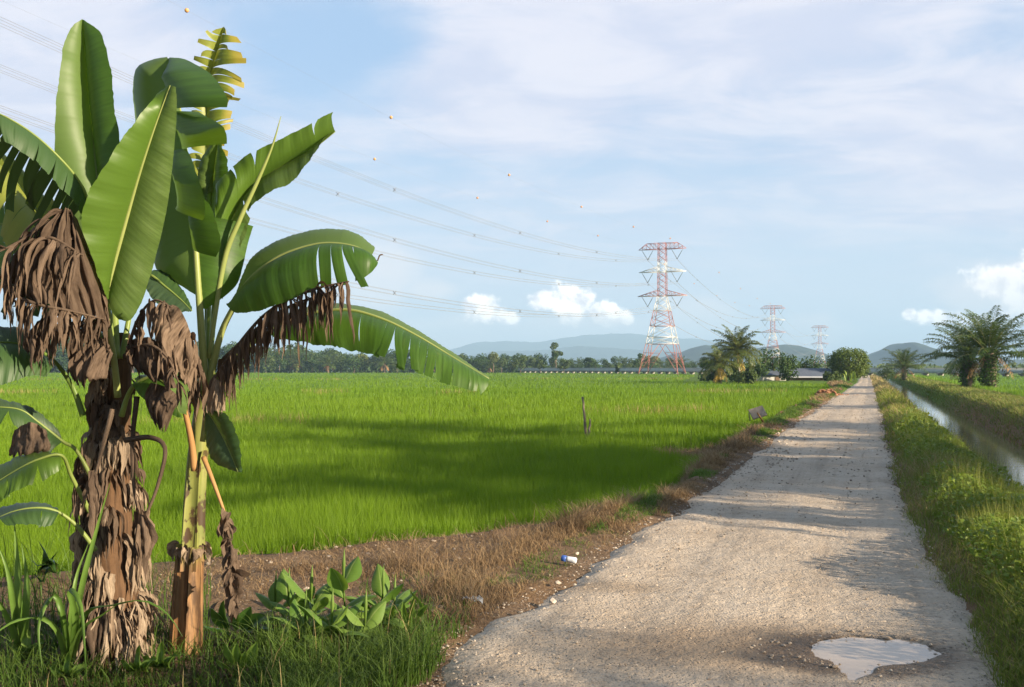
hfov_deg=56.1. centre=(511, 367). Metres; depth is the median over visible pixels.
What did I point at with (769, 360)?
bushy tree
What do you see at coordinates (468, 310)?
power line
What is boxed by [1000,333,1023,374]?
oil palm
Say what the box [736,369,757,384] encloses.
bushy tree
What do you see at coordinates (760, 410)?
concrete slab
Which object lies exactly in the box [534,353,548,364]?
broadleaf tree
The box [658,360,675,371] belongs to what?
oil palm
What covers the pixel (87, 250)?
banana plant
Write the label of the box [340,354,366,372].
broadleaf tree
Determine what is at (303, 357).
broadleaf tree
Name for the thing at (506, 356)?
broadleaf tree
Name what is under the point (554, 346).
tall tree
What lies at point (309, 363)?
broadleaf tree
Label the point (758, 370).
bushy tree
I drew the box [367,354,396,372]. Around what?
oil palm
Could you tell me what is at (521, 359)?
tree
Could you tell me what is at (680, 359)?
oil palm
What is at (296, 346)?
broadleaf tree
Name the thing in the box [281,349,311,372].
oil palm
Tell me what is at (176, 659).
leaf litter
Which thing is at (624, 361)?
oil palm
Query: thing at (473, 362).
broadleaf tree
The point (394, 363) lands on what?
broadleaf tree
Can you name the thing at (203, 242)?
banana plant
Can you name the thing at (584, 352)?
hill
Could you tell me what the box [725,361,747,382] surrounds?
bushy tree
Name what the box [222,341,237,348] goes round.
broadleaf tree
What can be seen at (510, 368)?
broadleaf tree
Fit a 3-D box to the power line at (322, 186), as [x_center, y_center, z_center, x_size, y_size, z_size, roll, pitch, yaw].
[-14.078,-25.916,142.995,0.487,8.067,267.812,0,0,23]
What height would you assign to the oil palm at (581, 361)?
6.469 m
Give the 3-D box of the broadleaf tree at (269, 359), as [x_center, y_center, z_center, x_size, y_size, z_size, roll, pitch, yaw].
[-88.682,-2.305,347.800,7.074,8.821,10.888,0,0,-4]
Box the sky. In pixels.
[0,0,1023,359]
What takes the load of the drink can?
on the ground at (532, 599)
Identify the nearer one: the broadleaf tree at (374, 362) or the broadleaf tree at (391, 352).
the broadleaf tree at (374, 362)
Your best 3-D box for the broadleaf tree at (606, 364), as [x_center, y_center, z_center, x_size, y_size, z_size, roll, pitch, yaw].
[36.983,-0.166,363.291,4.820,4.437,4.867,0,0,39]
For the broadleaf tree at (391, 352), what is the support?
on the ground at (532, 599)
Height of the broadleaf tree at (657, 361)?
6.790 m
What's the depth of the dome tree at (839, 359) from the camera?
123.69 m
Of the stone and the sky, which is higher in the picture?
the sky
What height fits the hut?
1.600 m
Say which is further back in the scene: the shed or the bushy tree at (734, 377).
the shed
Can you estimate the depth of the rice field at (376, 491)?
19.83 m
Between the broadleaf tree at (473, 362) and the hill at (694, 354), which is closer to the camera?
the broadleaf tree at (473, 362)
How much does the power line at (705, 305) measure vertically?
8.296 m
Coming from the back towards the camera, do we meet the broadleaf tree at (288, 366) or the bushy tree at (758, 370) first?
the broadleaf tree at (288, 366)
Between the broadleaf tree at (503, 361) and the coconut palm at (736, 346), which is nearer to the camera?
the coconut palm at (736, 346)
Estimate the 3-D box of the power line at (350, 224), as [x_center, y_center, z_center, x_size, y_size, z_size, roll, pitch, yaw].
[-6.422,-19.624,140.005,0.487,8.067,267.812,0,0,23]
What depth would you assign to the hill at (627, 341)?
6271.65 m
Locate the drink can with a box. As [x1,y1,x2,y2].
[561,555,576,563]
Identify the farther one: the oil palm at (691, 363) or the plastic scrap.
the oil palm at (691, 363)
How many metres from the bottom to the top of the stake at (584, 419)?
1.295 m
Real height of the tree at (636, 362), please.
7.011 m
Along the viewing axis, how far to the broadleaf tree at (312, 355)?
376.65 m
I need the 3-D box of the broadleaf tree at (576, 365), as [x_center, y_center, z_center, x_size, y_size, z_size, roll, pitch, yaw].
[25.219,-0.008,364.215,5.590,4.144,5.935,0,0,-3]
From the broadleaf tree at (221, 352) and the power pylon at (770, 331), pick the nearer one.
the broadleaf tree at (221, 352)
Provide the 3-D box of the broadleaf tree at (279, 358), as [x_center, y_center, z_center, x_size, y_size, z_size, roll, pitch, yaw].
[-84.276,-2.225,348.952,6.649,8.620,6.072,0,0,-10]
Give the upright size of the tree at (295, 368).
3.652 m
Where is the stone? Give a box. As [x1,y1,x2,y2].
[549,597,556,603]
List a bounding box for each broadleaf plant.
[33,542,61,582]
[204,600,271,641]
[216,643,257,675]
[255,548,417,650]
[382,591,426,628]
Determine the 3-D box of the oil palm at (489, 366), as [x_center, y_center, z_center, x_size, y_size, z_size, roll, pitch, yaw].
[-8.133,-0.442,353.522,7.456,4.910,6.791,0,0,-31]
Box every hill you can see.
[450,333,851,360]
[468,346,679,365]
[660,344,876,367]
[867,342,1023,367]
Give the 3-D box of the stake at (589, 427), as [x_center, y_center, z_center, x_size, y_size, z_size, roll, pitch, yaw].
[1.982,1.693,24.798,0.125,0.746,0.108,0,0,0]
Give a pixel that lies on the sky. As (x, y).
(855, 168)
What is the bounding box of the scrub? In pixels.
[722,362,1023,373]
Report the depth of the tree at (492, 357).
349.28 m
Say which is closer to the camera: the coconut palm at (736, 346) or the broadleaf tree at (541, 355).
the coconut palm at (736, 346)
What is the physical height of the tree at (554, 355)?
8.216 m
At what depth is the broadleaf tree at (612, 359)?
391.51 m
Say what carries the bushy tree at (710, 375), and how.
on the ground at (532, 599)
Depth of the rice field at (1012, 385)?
102.91 m
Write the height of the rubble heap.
0.886 m
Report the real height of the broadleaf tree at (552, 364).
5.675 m
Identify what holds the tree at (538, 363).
on the ground at (532, 599)
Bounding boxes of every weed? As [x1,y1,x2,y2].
[9,628,44,658]
[49,652,86,680]
[120,645,156,674]
[143,641,177,671]
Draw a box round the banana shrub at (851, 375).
[844,370,855,380]
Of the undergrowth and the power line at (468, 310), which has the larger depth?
the undergrowth
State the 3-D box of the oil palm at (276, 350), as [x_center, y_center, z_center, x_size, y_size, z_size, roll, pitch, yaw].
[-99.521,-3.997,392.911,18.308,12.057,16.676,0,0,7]
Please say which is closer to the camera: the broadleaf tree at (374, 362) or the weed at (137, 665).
the weed at (137, 665)
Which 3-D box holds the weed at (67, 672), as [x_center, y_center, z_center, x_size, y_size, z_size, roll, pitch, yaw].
[-2.289,1.543,4.911,0.246,0.216,0.131,0,0,42]
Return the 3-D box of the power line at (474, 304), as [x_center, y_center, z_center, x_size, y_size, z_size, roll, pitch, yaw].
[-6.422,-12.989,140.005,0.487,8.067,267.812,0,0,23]
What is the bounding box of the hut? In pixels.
[757,371,785,380]
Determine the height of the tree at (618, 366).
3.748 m
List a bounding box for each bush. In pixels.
[823,371,840,380]
[858,367,870,377]
[878,367,898,380]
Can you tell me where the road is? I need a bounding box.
[441,375,1001,686]
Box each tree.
[50,343,65,372]
[54,348,77,372]
[217,347,228,370]
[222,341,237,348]
[224,346,233,353]
[244,347,263,372]
[260,352,276,371]
[272,351,289,372]
[280,342,314,370]
[282,351,296,372]
[292,363,298,372]
[297,349,308,372]
[300,354,322,372]
[305,351,318,372]
[313,352,325,372]
[321,347,345,372]
[333,355,346,372]
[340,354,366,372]
[355,354,369,372]
[367,356,382,372]
[384,349,395,369]
[388,358,399,372]
[405,359,413,371]
[462,356,480,372]
[473,357,489,371]
[476,353,496,372]
[488,351,498,372]
[492,358,507,372]
[499,353,511,369]
[507,361,515,371]
[509,355,527,372]
[526,357,537,371]
[532,359,546,371]
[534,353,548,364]
[548,359,560,367]
[550,342,562,361]
[550,351,558,367]
[557,358,570,372]
[572,363,584,367]
[583,357,595,367]
[591,358,600,367]
[603,362,614,367]
[610,356,620,365]
[615,363,622,371]
[622,363,631,367]
[633,353,643,367]
[651,356,660,364]
[677,363,690,367]
[698,358,724,381]
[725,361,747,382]
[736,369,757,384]
[744,360,768,380]
[755,348,792,370]
[777,354,800,380]
[795,355,826,367]
[824,347,872,380]
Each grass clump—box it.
[0,484,182,681]
[0,526,29,659]
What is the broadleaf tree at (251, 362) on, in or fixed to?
on the ground at (532, 599)
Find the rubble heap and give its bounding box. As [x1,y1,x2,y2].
[796,388,857,398]
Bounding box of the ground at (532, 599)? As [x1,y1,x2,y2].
[0,371,1023,686]
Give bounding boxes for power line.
[0,64,621,261]
[0,105,676,285]
[1,17,674,260]
[8,147,646,286]
[241,275,646,316]
[243,259,677,315]
[647,260,763,318]
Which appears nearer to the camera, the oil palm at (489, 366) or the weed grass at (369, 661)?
the weed grass at (369, 661)
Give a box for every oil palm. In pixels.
[268,343,281,372]
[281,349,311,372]
[312,353,342,372]
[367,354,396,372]
[481,360,498,372]
[517,355,531,368]
[576,357,585,364]
[614,356,633,364]
[633,354,659,367]
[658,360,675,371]
[669,356,690,366]
[684,360,699,367]
[876,348,930,379]
[917,318,1017,386]
[920,305,1023,389]
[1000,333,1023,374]
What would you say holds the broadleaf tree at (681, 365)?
on the ground at (532, 599)
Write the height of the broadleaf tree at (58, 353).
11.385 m
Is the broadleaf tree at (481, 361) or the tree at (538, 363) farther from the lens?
the broadleaf tree at (481, 361)
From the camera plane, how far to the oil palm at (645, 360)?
365.19 m
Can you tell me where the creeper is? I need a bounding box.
[889,402,1023,633]
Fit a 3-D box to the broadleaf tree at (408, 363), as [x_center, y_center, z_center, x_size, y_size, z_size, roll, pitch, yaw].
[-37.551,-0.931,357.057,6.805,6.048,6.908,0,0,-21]
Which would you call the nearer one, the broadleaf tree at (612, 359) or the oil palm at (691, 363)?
the oil palm at (691, 363)
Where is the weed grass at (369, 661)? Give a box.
[0,526,478,686]
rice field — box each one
[0,372,830,577]
[907,374,1023,396]
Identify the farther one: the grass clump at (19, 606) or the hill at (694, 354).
the hill at (694, 354)
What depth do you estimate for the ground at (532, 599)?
7.98 m
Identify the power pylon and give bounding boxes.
[638,242,686,373]
[760,305,784,357]
[811,325,828,362]
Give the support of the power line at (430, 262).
attached to the power pylon at (665, 271)
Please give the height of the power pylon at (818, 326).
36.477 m
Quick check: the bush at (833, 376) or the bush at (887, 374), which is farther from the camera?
the bush at (887, 374)
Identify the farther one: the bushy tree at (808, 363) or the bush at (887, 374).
the bush at (887, 374)
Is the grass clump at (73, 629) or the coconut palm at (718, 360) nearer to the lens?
the grass clump at (73, 629)
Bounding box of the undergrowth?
[51,360,692,372]
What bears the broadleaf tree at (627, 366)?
on the ground at (532, 599)
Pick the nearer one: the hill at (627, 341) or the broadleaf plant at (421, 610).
the broadleaf plant at (421, 610)
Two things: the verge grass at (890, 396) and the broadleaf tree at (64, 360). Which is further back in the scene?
the broadleaf tree at (64, 360)
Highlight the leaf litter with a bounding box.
[16,601,312,686]
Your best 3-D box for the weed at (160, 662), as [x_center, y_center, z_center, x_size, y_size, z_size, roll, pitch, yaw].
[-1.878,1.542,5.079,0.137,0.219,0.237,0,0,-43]
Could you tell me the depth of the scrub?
345.28 m
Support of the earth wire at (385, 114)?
attached to the power pylon at (665, 271)
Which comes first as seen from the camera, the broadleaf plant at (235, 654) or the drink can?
the broadleaf plant at (235, 654)
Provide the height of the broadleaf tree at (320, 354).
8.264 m
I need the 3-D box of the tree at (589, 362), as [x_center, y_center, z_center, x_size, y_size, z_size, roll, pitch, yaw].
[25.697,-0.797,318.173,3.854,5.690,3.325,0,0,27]
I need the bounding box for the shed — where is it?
[786,368,831,380]
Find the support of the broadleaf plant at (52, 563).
on the ground at (532, 599)
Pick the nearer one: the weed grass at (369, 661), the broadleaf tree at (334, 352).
the weed grass at (369, 661)
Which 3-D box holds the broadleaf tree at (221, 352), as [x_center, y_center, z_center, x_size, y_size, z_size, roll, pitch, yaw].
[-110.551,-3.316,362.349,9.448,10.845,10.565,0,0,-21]
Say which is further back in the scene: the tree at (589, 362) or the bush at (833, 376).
the tree at (589, 362)
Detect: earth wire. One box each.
[3,1,622,241]
[168,0,663,236]
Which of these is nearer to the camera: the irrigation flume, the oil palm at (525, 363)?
the irrigation flume
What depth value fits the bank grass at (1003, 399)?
49.23 m
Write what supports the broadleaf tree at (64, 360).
on the ground at (532, 599)
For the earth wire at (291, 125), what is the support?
attached to the power pylon at (665, 271)
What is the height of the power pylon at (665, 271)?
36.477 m
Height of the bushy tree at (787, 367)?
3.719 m
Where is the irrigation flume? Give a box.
[518,368,1023,376]
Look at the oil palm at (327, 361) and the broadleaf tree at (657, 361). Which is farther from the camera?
the broadleaf tree at (657, 361)
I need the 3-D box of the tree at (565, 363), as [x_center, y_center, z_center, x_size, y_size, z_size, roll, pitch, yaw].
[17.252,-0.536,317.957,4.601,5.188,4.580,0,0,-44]
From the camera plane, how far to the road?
6.96 m
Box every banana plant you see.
[0,19,191,676]
[133,27,488,655]
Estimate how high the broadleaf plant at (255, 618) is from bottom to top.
0.277 m
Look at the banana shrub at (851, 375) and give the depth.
116.97 m
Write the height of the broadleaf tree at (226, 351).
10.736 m
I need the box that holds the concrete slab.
[748,406,766,419]
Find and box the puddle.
[811,637,940,679]
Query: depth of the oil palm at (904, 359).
139.53 m
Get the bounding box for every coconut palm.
[696,345,741,383]
[709,324,763,372]
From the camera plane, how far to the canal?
34.25 m
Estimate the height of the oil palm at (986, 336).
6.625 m
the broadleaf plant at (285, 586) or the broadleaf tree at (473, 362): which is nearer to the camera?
the broadleaf plant at (285, 586)
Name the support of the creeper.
on the ground at (532, 599)
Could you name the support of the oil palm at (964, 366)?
on the ground at (532, 599)
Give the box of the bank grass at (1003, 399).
[891,375,1023,448]
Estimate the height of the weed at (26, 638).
0.224 m
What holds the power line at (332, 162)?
attached to the power pylon at (665, 271)
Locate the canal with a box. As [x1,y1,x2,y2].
[887,379,1023,489]
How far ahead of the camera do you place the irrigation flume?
277.21 m
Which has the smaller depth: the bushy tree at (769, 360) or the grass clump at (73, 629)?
the grass clump at (73, 629)
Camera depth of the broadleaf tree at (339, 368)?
355.38 m
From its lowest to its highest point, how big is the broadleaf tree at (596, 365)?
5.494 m
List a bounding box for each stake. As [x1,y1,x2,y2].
[581,397,587,439]
[588,419,590,436]
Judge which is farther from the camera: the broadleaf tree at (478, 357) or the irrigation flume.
the broadleaf tree at (478, 357)
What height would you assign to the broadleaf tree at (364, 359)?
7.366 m
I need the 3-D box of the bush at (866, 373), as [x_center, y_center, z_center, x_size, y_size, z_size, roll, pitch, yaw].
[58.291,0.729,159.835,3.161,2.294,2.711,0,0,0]
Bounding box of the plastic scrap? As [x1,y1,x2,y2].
[463,595,482,602]
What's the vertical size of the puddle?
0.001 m
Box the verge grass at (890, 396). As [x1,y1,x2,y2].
[869,374,1023,686]
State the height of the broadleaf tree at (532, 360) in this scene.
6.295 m

